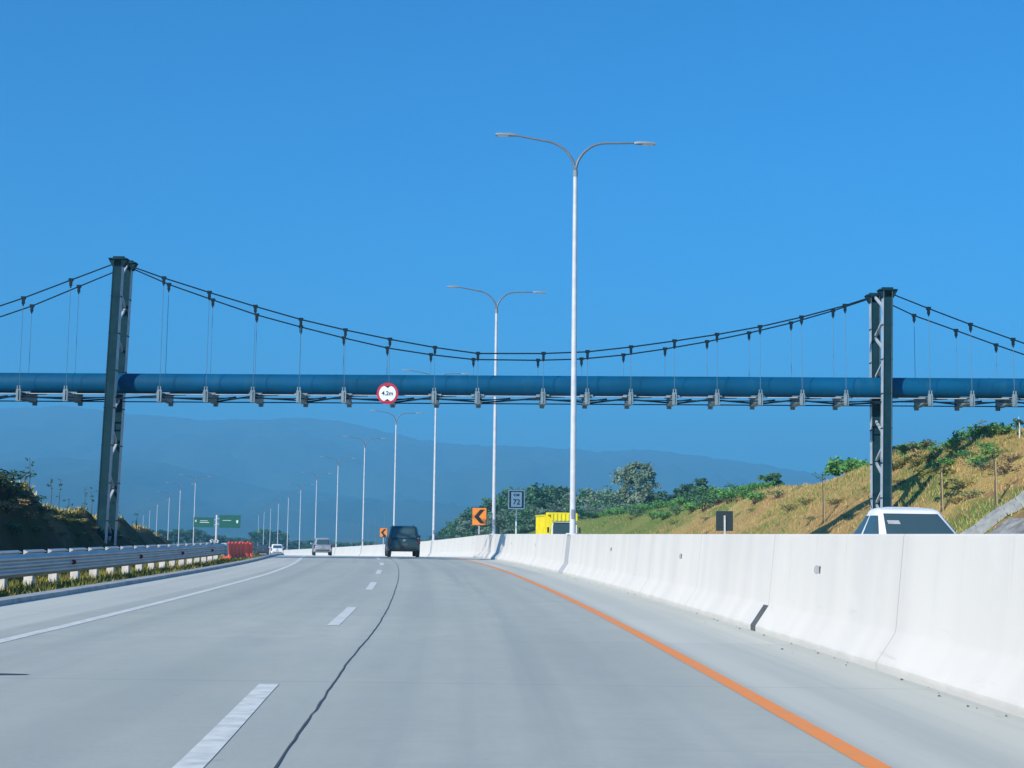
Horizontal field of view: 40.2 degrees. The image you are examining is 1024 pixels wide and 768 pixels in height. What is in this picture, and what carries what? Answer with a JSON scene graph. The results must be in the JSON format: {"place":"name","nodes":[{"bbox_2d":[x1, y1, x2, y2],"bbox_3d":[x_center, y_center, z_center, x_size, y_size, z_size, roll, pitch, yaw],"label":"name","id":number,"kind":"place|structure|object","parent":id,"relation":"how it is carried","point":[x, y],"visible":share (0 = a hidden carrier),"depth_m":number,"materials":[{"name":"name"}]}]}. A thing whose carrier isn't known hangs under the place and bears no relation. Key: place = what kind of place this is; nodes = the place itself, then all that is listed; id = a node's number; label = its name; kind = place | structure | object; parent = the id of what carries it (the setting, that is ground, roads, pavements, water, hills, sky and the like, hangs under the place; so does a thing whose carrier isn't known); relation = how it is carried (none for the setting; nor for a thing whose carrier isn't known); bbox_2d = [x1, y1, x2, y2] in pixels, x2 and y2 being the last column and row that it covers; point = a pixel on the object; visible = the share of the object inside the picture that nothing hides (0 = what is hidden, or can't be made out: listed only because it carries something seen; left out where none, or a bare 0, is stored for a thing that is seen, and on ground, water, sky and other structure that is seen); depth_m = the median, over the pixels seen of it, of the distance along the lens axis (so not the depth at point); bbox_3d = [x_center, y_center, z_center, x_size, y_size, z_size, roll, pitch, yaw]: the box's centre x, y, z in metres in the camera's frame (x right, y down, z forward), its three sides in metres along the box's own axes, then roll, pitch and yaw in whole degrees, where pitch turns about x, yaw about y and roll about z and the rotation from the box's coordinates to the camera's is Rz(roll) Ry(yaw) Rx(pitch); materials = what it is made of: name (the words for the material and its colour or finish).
{"place":"outdoors","nodes":[
{"label":"outdoors","id":0,"kind":"place"},
{"bbox_2d":[0,478,267,596],"bbox_3d":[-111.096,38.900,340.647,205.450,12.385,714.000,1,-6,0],"label":"roadside bank","id":1,"kind":"structure","parent":0,"point":[46,539],"depth_m":48.74,"materials":[{"name":"green plant"}]},
{"bbox_2d":[0,480,26,496],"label":"bank shrub","id":2,"kind":"object","parent":1,"relation":"on","point":[18,488],"visible":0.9,"depth_m":42.65,"materials":[{"name":"green plant"}]},
{"bbox_2d":[0,498,29,514],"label":"bank shrub","id":3,"kind":"object","parent":1,"relation":"on","point":[6,504],"visible":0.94,"depth_m":41.35,"materials":[{"name":"green plant"}]},
{"bbox_2d":[5,522,27,535],"bbox_3d":[-14.493,4.243,40.573,0.853,0.485,0.744,-1,-7,19],"label":"bank shrub","id":4,"kind":"object","parent":1,"relation":"on","point":[15,527],"visible":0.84,"depth_m":40.52,"materials":[{"name":"green plant"}]},
{"bbox_2d":[0,469,35,491],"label":"bank shrub","id":5,"kind":"object","parent":1,"relation":"on","point":[7,475],"visible":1,"depth_m":42.35,"materials":[{"name":"green plant"}]},
{"bbox_2d":[4,477,159,536],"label":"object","id":6,"kind":"structure","parent":1,"relation":"on","point":[32,488],"depth_m":62.55,"materials":[{"name":"green plant"}]},
{"bbox_2d":[20,480,160,535],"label":"bank grass","id":7,"kind":"structure","parent":1,"relation":"on","point":[48,505],"depth_m":62.77,"materials":[{"name":"green plant"}]},
{"bbox_2d":[0,542,227,588],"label":"guardrail","id":8,"kind":"object","parent":1,"relation":"on","point":[28,565],"visible":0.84,"depth_m":36.49,"materials":[{"name":"metal"}]},
{"bbox_2d":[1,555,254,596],"bbox_3d":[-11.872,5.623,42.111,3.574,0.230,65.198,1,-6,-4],"label":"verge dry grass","id":9,"kind":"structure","parent":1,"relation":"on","point":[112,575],"depth_m":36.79,"materials":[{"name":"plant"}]},
{"bbox_2d":[0,554,261,596],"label":"verge grass","id":10,"kind":"structure","parent":1,"relation":"on","point":[68,583],"depth_m":35.13,"materials":[{"name":"green plant"}]},
{"bbox_2d":[154,530,179,543],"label":"tree","id":11,"kind":"object","parent":1,"relation":"on","point":[164,533],"visible":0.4,"depth_m":474.09,"materials":[{"name":"green plant"}]},
{"bbox_2d":[170,528,203,545],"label":"tree","id":12,"kind":"object","parent":1,"relation":"on","point":[189,534],"visible":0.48,"depth_m":478.20,"materials":[{"name":"green plant"}]},
{"bbox_2d":[197,534,229,544],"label":"tree","id":13,"kind":"object","parent":1,"relation":"on","point":[208,538],"visible":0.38,"depth_m":482.73,"materials":[{"name":"green plant"}]},
{"bbox_2d":[194,515,240,543],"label":"direction sign","id":14,"kind":"object","parent":1,"relation":"on","point":[229,521],"visible":0.95,"depth_m":163.95,"materials":[{"name":"metal"}]},
{"bbox_2d":[223,542,237,558],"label":"plastic barrier","id":15,"kind":"object","parent":1,"relation":"on","point":[232,549],"visible":0.65,"depth_m":65.21,"materials":[{"name":"red plastic"}]},
{"bbox_2d":[235,542,246,558],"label":"plastic barrier","id":16,"kind":"object","parent":1,"relation":"on","point":[241,550],"visible":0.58,"depth_m":66.37,"materials":[{"name":"red plastic"}]},
{"bbox_2d":[241,541,252,556],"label":"plastic barrier","id":17,"kind":"object","parent":1,"relation":"on","point":[249,548],"visible":0.37,"depth_m":67.76,"materials":[{"name":"red plastic"}]},
{"bbox_2d":[0,457,582,539],"bbox_3d":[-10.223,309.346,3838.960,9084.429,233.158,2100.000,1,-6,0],"label":"mountain","id":18,"kind":"structure","parent":0,"point":[142,483],"depth_m":3562.07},
{"bbox_2d":[168,537,427,549],"bbox_3d":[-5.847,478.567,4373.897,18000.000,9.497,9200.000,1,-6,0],"label":"ground","id":19,"kind":"structure","parent":0,"point":[378,541],"depth_m":2119.83,"materials":[{"name":"green plant"}]},
{"bbox_2d":[241,531,269,553],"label":"tree","id":20,"kind":"object","parent":19,"relation":"on","point":[256,537],"visible":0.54,"depth_m":488.95,"materials":[{"name":"green plant"}]},
{"bbox_2d":[251,529,284,547],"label":"tree","id":21,"kind":"object","parent":19,"relation":"on","point":[269,534],"visible":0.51,"depth_m":493.37,"materials":[{"name":"green plant"}]},
{"bbox_2d":[281,540,308,549],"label":"tree","id":22,"kind":"object","parent":19,"relation":"on","point":[295,542],"visible":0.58,"depth_m":498.05,"materials":[{"name":"green plant"}]},
{"bbox_2d":[0,405,842,507],"bbox_3d":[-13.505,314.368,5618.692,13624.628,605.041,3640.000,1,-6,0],"label":"mountain","id":23,"kind":"structure","parent":0,"point":[278,454],"depth_m":5418.44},
{"bbox_2d":[0,555,1023,767],"bbox_3d":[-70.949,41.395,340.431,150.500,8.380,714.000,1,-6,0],"label":"road","id":24,"kind":"structure","parent":0,"point":[292,661],"depth_m":12.24,"materials":[{"name":"concrete"}]},
{"bbox_2d":[0,554,283,605],"bbox_3d":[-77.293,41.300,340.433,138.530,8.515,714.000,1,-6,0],"label":"kerb","id":25,"kind":"structure","parent":24,"relation":"on","point":[8,600],"depth_m":31.98,"materials":[{"name":"concrete"}]},
{"bbox_2d":[255,545,268,553],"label":"grey car","id":26,"kind":"object","parent":24,"relation":"on","point":[262,549],"visible":0.97,"depth_m":202.73,"materials":[{"name":"paint"}]},
{"bbox_2d":[269,544,283,553],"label":"white car","id":27,"kind":"object","parent":24,"relation":"on","point":[276,548],"visible":0.96,"depth_m":190.77,"materials":[{"name":"paint"}]},
{"bbox_2d":[310,538,332,555],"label":"silver car","id":28,"kind":"object","parent":24,"relation":"on","point":[322,545],"visible":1,"depth_m":127.27,"materials":[{"name":"paint"}]},
{"bbox_2d":[383,525,420,556],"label":"dark car","id":29,"kind":"object","parent":24,"relation":"on","point":[402,538],"visible":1,"depth_m":80.12,"materials":[{"name":"teal paint"}]},
{"bbox_2d":[255,534,1023,717],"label":"concrete barrier","id":30,"kind":"object","parent":24,"relation":"on","point":[943,612],"visible":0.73,"depth_m":15.89,"materials":[{"name":"white concrete"}]},
{"bbox_2d":[320,456,356,546],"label":"street lamp","id":31,"kind":"object","parent":30,"relation":"on","point":[337,496],"visible":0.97,"depth_m":220.24,"materials":[{"name":"metal"}]},
{"bbox_2d":[343,436,386,545],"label":"street lamp","id":32,"kind":"object","parent":30,"relation":"on","point":[364,487],"visible":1,"depth_m":182.52,"materials":[{"name":"metal"}]},
{"bbox_2d":[370,410,422,525],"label":"street lamp","id":33,"kind":"object","parent":30,"relation":"on","point":[395,461],"visible":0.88,"depth_m":149.87,"materials":[{"name":"metal"}]},
{"bbox_2d":[402,370,469,540],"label":"street lamp","id":34,"kind":"object","parent":30,"relation":"on","point":[434,492],"visible":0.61,"depth_m":116.83,"materials":[{"name":"metal"}]},
{"bbox_2d":[472,507,486,533],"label":"chevron sign","id":35,"kind":"object","parent":30,"relation":"on","point":[479,516],"visible":1,"depth_m":79.13,"materials":[{"name":"metal"}]},
{"bbox_2d":[447,286,545,533],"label":"street lamp","id":36,"kind":"object","parent":30,"relation":"on","point":[494,441],"visible":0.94,"depth_m":80.19,"materials":[{"name":"metal"}]},
{"bbox_2d":[495,133,654,533],"bbox_3d":[2.197,-1.841,49.486,5.760,14.224,0.480,1,-6,-4],"label":"street lamp","id":37,"kind":"object","parent":30,"relation":"on","point":[573,398],"visible":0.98,"depth_m":49.45,"materials":[{"name":"metal"}]},
{"bbox_2d":[0,0,1023,474],"label":"sky","id":38,"kind":"structure","parent":0,"point":[342,164],"materials":[{"name":"blue"}]},
{"bbox_2d":[578,505,617,518],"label":"roadside tree","id":39,"kind":"object","parent":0,"point":[593,510],"visible":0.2,"depth_m":181.68,"materials":[{"name":"green plant"}]},
{"bbox_2d":[528,428,1023,533],"bbox_3d":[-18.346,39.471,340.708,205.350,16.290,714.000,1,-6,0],"label":"hillside","id":40,"kind":"structure","parent":0,"point":[853,513],"depth_m":74.58,"materials":[{"name":"green plant"}]},
{"bbox_2d":[445,510,467,538],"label":"roadside tree","id":41,"kind":"object","parent":40,"relation":"on","point":[450,533],"visible":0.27,"depth_m":260.21,"materials":[{"name":"green plant"}]},
{"bbox_2d":[453,517,491,537],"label":"roadside tree","id":42,"kind":"object","parent":40,"relation":"on","point":[468,527],"visible":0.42,"depth_m":234.04,"materials":[{"name":"green plant"}]},
{"bbox_2d":[454,505,496,536],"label":"roadside tree","id":43,"kind":"object","parent":40,"relation":"on","point":[469,516],"visible":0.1,"depth_m":254.90,"materials":[{"name":"green plant"}]},
{"bbox_2d":[465,497,508,535],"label":"roadside tree","id":44,"kind":"object","parent":40,"relation":"on","point":[483,505],"visible":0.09,"depth_m":248.12,"materials":[{"name":"green plant"}]},
{"bbox_2d":[476,509,518,534],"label":"roadside tree","id":45,"kind":"object","parent":40,"relation":"on","point":[506,529],"visible":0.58,"depth_m":220.39,"materials":[{"name":"green plant"}]},
{"bbox_2d":[484,492,517,532],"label":"roadside tree","id":46,"kind":"object","parent":40,"relation":"on","point":[489,506],"visible":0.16,"depth_m":243.51,"materials":[{"name":"green plant"}]},
{"bbox_2d":[0,256,1023,544],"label":"pipe bridge","id":47,"kind":"structure","parent":40,"relation":"on","point":[880,388],"depth_m":64.92,"materials":[{"name":"blue paint"}]},
{"bbox_2d":[377,383,397,403],"bbox_3d":[-5.681,0.446,63.994,0.980,0.980,0.320,1,-6,0],"label":"height limit sign","id":48,"kind":"object","parent":47,"relation":"attached to","point":[387,393],"visible":1,"depth_m":63.85,"materials":[{"name":"metal"}]},
{"bbox_2d":[487,486,538,533],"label":"roadside tree","id":49,"kind":"object","parent":40,"relation":"on","point":[498,502],"visible":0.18,"depth_m":236.23,"materials":[{"name":"green plant"}]},
{"bbox_2d":[501,507,537,533],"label":"roadside tree","id":50,"kind":"object","parent":40,"relation":"on","point":[523,513],"visible":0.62,"depth_m":210.37,"materials":[{"name":"green plant"}]},
{"bbox_2d":[509,482,562,533],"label":"roadside tree","id":51,"kind":"object","parent":40,"relation":"on","point":[536,493],"visible":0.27,"depth_m":226.26,"materials":[{"name":"green plant"}]},
{"bbox_2d":[525,503,565,529],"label":"roadside tree","id":52,"kind":"object","parent":40,"relation":"on","point":[541,511],"visible":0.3,"depth_m":202.53,"materials":[{"name":"green plant"}]},
{"bbox_2d":[530,486,583,512],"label":"roadside tree","id":53,"kind":"object","parent":40,"relation":"on","point":[557,495],"visible":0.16,"depth_m":221.55,"materials":[{"name":"green plant"}]},
{"bbox_2d":[552,491,597,512],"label":"roadside tree","id":54,"kind":"object","parent":40,"relation":"on","point":[564,497],"visible":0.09,"depth_m":212.99,"materials":[{"name":"green plant"}]},
{"bbox_2d":[560,488,606,515],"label":"roadside tree","id":55,"kind":"object","parent":40,"relation":"on","point":[582,492],"visible":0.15,"depth_m":207.08,"materials":[{"name":"green plant"}]},
{"bbox_2d":[576,511,604,519],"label":"roadside tree","id":56,"kind":"object","parent":40,"relation":"on","point":[587,512],"visible":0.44,"depth_m":170.54,"materials":[{"name":"green plant"}]},
{"bbox_2d":[579,485,611,515],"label":"roadside tree","id":57,"kind":"object","parent":40,"relation":"on","point":[596,495],"visible":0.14,"depth_m":201.08,"materials":[{"name":"green plant"}]},
{"bbox_2d":[588,490,626,508],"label":"roadside tree","id":58,"kind":"object","parent":40,"relation":"on","point":[595,504],"visible":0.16,"depth_m":195.51,"materials":[{"name":"green plant"}]},
{"bbox_2d":[599,489,638,514],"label":"roadside tree","id":59,"kind":"object","parent":40,"relation":"on","point":[615,496],"visible":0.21,"depth_m":186.48,"materials":[{"name":"green plant"}]},
{"bbox_2d":[609,461,661,513],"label":"broadleaf tree","id":60,"kind":"object","parent":40,"relation":"on","point":[639,495],"visible":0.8,"depth_m":151.17,"materials":[{"name":"green plant"}]},
{"bbox_2d":[626,505,645,517],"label":"shrub","id":61,"kind":"object","parent":40,"relation":"on","point":[637,513],"visible":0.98,"depth_m":131.85,"materials":[{"name":"green plant"}]},
{"bbox_2d":[650,511,672,519],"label":"shrub","id":62,"kind":"object","parent":40,"relation":"on","point":[663,514],"visible":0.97,"depth_m":120.18,"materials":[{"name":"green plant"}]},
{"bbox_2d":[651,493,672,509],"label":"roadside tree","id":63,"kind":"object","parent":40,"relation":"on","point":[668,497],"visible":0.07,"depth_m":171.00,"materials":[{"name":"green plant"}]},
{"bbox_2d":[677,484,698,500],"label":"hilltop tree","id":64,"kind":"object","parent":40,"relation":"on","point":[685,490],"visible":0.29,"depth_m":163.44,"materials":[{"name":"green plant"}]},
{"bbox_2d":[680,501,698,512],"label":"shrub","id":65,"kind":"object","parent":40,"relation":"on","point":[686,506],"visible":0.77,"depth_m":112.78,"materials":[{"name":"green plant"}]},
{"bbox_2d":[690,478,708,502],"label":"hilltop tree","id":66,"kind":"object","parent":40,"relation":"on","point":[700,482],"visible":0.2,"depth_m":159.70,"materials":[{"name":"green plant"}]},
{"bbox_2d":[688,485,713,498],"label":"shrub","id":67,"kind":"object","parent":40,"relation":"on","point":[701,493],"visible":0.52,"depth_m":116.12,"materials":[{"name":"green plant"}]},
{"bbox_2d":[691,495,718,510],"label":"shrub","id":68,"kind":"object","parent":40,"relation":"on","point":[700,504],"visible":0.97,"depth_m":108.70,"materials":[{"name":"green plant"}]},
{"bbox_2d":[697,490,726,506],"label":"shrub","id":69,"kind":"object","parent":40,"relation":"on","point":[713,497],"visible":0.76,"depth_m":108.25,"materials":[{"name":"green plant"}]},
{"bbox_2d":[716,487,739,503],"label":"shrub","id":70,"kind":"object","parent":40,"relation":"on","point":[728,494],"visible":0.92,"depth_m":104.38,"materials":[{"name":"green plant"}]},
{"bbox_2d":[739,491,766,503],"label":"shrub","id":71,"kind":"object","parent":40,"relation":"on","point":[751,496],"visible":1,"depth_m":96.55,"materials":[{"name":"green plant"}]},
{"bbox_2d":[757,472,784,487],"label":"round tree","id":72,"kind":"object","parent":40,"relation":"on","point":[772,477],"visible":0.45,"depth_m":115.53,"materials":[{"name":"green plant"}]},
{"bbox_2d":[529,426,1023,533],"bbox_3d":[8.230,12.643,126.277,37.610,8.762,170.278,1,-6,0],"label":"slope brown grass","id":73,"kind":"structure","parent":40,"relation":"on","point":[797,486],"depth_m":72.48,"materials":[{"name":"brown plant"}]},
{"bbox_2d":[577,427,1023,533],"bbox_3d":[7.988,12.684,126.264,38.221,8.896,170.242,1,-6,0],"label":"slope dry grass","id":74,"kind":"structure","parent":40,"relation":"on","point":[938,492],"depth_m":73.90,"materials":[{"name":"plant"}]},
{"bbox_2d":[811,471,827,523],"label":"sapling","id":75,"kind":"object","parent":40,"relation":"on","point":[823,515],"visible":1,"depth_m":74.96,"materials":[{"name":"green plant"}]},
{"bbox_2d":[824,455,869,476],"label":"umbrella tree","id":76,"kind":"object","parent":40,"relation":"on","point":[834,467],"visible":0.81,"depth_m":91.70,"materials":[{"name":"green plant"}]},
{"bbox_2d":[892,445,921,463],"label":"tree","id":77,"kind":"object","parent":40,"relation":"on","point":[903,449],"visible":0.94,"depth_m":74.27,"materials":[{"name":"green plant"}]},
{"bbox_2d":[902,455,925,467],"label":"shrub","id":78,"kind":"object","parent":40,"relation":"on","point":[914,462],"visible":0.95,"depth_m":72.35,"materials":[{"name":"green plant"}]},
{"bbox_2d":[917,450,937,462],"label":"shrub","id":79,"kind":"object","parent":40,"relation":"on","point":[930,455],"visible":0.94,"depth_m":71.50,"materials":[{"name":"green plant"}]},
{"bbox_2d":[919,438,935,449],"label":"shrub","id":80,"kind":"object","parent":40,"relation":"on","point":[925,443],"visible":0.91,"depth_m":74.38,"materials":[{"name":"green plant"}]},
{"bbox_2d":[914,463,956,512],"bbox_3d":[18.767,4.607,61.609,2.110,2.292,1.095,3,-6,-18],"label":"sapling","id":81,"kind":"object","parent":40,"relation":"on","point":[943,472],"visible":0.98,"depth_m":61.53,"materials":[{"name":"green plant"}]},
{"bbox_2d":[945,436,960,446],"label":"shrub","id":82,"kind":"object","parent":40,"relation":"on","point":[951,441],"visible":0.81,"depth_m":70.26,"materials":[{"name":"green plant"}]},
{"bbox_2d":[941,442,965,459],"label":"shrub","id":83,"kind":"object","parent":40,"relation":"on","point":[951,450],"visible":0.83,"depth_m":67.46,"materials":[{"name":"green plant"}]},
{"bbox_2d":[949,430,970,443],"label":"shrub","id":84,"kind":"object","parent":40,"relation":"on","point":[959,435],"visible":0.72,"depth_m":69.82,"materials":[{"name":"green plant"}]},
{"bbox_2d":[954,490,984,498],"bbox_3d":[20.041,4.803,60.666,1.562,0.532,1.460,4,-7,-25],"label":"slope weed","id":85,"kind":"object","parent":40,"relation":"on","point":[971,492],"visible":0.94,"depth_m":60.55,"materials":[{"name":"green plant"}]},
{"bbox_2d":[958,424,988,439],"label":"shrub","id":86,"kind":"object","parent":40,"relation":"on","point":[978,430],"visible":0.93,"depth_m":68.39,"materials":[{"name":"green plant"}]},
{"bbox_2d":[963,454,987,465],"bbox_3d":[21.149,3.532,63.728,1.336,0.669,1.405,5,-7,-34],"label":"shrub","id":87,"kind":"object","parent":40,"relation":"on","point":[971,458],"visible":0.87,"depth_m":63.68,"materials":[{"name":"green plant"}]},
{"bbox_2d":[962,459,992,470],"bbox_3d":[21.099,3.629,62.888,1.939,0.660,1.812,-1,-6,15],"label":"slope weed","id":88,"kind":"object","parent":40,"relation":"on","point":[980,464],"visible":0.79,"depth_m":62.76,"materials":[{"name":"green plant"}]},
{"bbox_2d":[974,446,1002,459],"bbox_3d":[21.607,3.186,63.404,1.287,0.792,1.353,-3,-7,29],"label":"shrub","id":89,"kind":"object","parent":40,"relation":"on","point":[989,449],"visible":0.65,"depth_m":63.26,"materials":[{"name":"green plant"}]},
{"bbox_2d":[960,491,1023,533],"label":"stone apron","id":90,"kind":"object","parent":40,"relation":"on","point":[1010,525],"visible":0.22,"depth_m":54.11,"materials":[{"name":"grey stone"}]},
{"bbox_2d":[980,447,1010,506],"bbox_3d":[19.756,3.855,57.035,1.231,2.543,0.601,1,-6,0],"label":"sapling","id":91,"kind":"object","parent":40,"relation":"on","point":[995,477],"visible":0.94,"depth_m":57.08,"materials":[{"name":"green plant"}]},
{"bbox_2d":[977,462,1023,475],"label":"slope weed","id":92,"kind":"object","parent":40,"relation":"on","point":[1006,469],"visible":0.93,"depth_m":60.70,"materials":[{"name":"green plant"}]},
{"bbox_2d":[991,425,1015,434],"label":"shrub","id":93,"kind":"object","parent":40,"relation":"on","point":[1008,428],"visible":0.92,"depth_m":65.16,"materials":[{"name":"green plant"}]},
{"bbox_2d":[994,417,1023,437],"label":"sapling","id":94,"kind":"object","parent":40,"relation":"on","point":[1017,423],"visible":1,"depth_m":63.54,"materials":[{"name":"plant"}]},
{"bbox_2d":[997,453,1023,462],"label":"slope weed","id":95,"kind":"object","parent":40,"relation":"on","point":[1008,458],"visible":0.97,"depth_m":61.07,"materials":[{"name":"green plant"}]},
{"bbox_3d":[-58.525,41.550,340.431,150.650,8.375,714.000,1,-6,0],"label":"opposite road","id":96,"kind":"structure","parent":0,"visible":0},
{"bbox_2d":[508,490,524,533],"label":"kilometre sign","id":97,"kind":"object","parent":96,"relation":"on","point":[516,499],"visible":0.98,"depth_m":71.75,"materials":[{"name":"white metal"}]},
{"bbox_2d":[536,512,580,533],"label":"tipper truck","id":98,"kind":"object","parent":96,"relation":"on","point":[553,523],"visible":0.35,"depth_m":99.48,"materials":[{"name":"yellow paint"}]},
{"bbox_2d":[853,496,956,533],"bbox_3d":[7.208,3.113,25.747,2.200,2.104,5.100,1,-6,-6],"label":"white pickup","id":99,"kind":"object","parent":96,"relation":"on","point":[899,520],"visible":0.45,"depth_m":25.31,"materials":[{"name":"paint"}]},
{"bbox_3d":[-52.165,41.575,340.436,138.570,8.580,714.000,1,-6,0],"label":"opposite kerb","id":100,"kind":"structure","parent":0,"visible":0},
{"bbox_2d":[716,511,732,533],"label":"sign back","id":101,"kind":"object","parent":100,"relation":"on","point":[724,521],"visible":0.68,"depth_m":77.63,"materials":[{"name":"paint"}]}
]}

